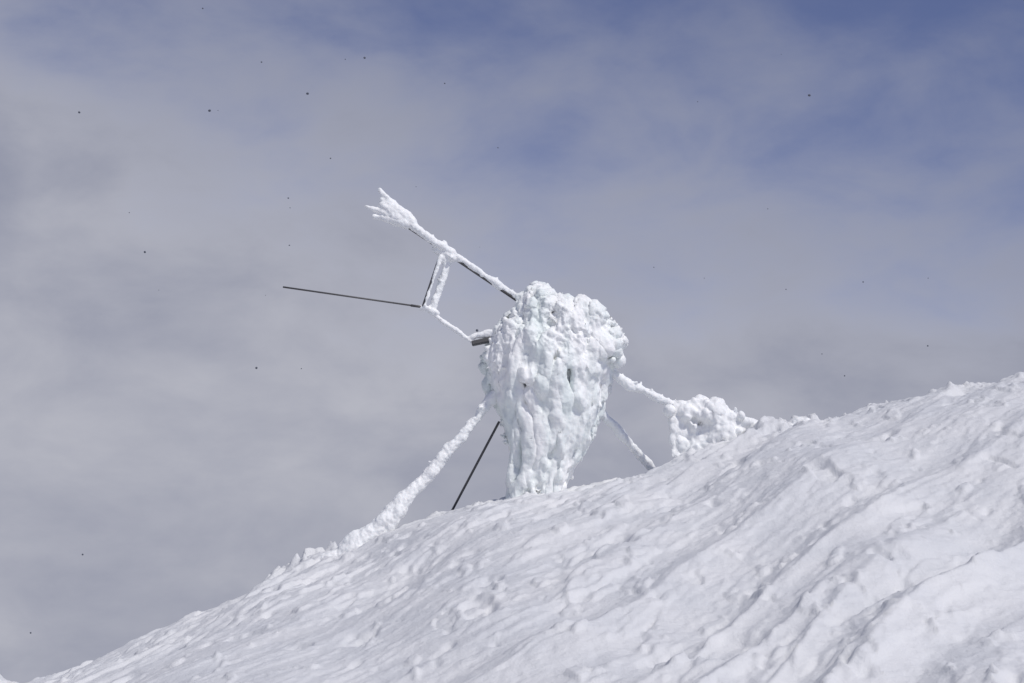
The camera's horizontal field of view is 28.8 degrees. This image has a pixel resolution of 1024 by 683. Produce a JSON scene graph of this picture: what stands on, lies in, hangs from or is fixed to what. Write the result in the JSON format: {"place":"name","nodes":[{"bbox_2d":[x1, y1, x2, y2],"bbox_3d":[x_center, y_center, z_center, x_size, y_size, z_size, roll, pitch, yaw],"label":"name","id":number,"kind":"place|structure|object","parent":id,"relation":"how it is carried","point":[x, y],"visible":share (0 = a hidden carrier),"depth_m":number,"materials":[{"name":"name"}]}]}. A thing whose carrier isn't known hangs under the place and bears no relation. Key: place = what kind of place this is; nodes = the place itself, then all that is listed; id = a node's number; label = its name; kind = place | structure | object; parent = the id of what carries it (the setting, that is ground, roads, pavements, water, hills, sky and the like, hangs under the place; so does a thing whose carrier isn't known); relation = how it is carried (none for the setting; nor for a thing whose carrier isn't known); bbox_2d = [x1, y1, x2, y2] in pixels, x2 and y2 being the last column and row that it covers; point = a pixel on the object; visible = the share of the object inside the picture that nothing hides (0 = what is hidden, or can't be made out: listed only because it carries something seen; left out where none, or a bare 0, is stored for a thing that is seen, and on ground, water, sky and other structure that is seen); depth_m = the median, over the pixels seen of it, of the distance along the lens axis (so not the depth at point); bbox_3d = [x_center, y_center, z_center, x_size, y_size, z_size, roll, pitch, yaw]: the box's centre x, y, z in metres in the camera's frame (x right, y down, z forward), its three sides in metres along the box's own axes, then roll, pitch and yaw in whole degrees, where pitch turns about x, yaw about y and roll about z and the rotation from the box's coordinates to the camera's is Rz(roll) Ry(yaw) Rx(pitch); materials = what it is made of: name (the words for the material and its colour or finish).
{"place":"outdoors","nodes":[
{"label":"outdoors","id":0,"kind":"place"},
{"bbox_2d":[30,8,928,633],"bbox_3d":[-0.881,-0.510,20.430,9.257,6.779,7.314,0,-10,0],"label":"airborne ice grit","id":1,"kind":"object","parent":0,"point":[288,198],"visible":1,"depth_m":21.72,"materials":[{"name":"black"}]},
{"bbox_2d":[0,372,1023,682],"bbox_3d":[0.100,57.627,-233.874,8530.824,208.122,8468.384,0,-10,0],"label":"snow slope","id":2,"kind":"structure","parent":0,"point":[876,542],"depth_m":18.29,"materials":[{"name":"white snow"}]},
{"bbox_2d":[283,188,674,560],"bbox_3d":[-0.357,0.511,25.316,5.020,4.891,1.570,0,-10,0],"label":"weather station","id":3,"kind":"object","parent":2,"relation":"on","point":[550,361],"visible":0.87,"depth_m":24.79,"materials":[{"name":"metal"}]},
{"bbox_2d":[662,394,810,456],"bbox_3d":[2.862,1.190,25.166,1.930,1.085,0.515,0,-10,0],"label":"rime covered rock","id":4,"kind":"object","parent":2,"relation":"on","point":[698,421],"visible":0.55,"depth_m":25.04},
{"bbox_2d":[0,0,1023,682],"label":"sky","id":5,"kind":"structure","parent":0,"point":[142,437],"materials":[{"name":"grey"}]}
]}

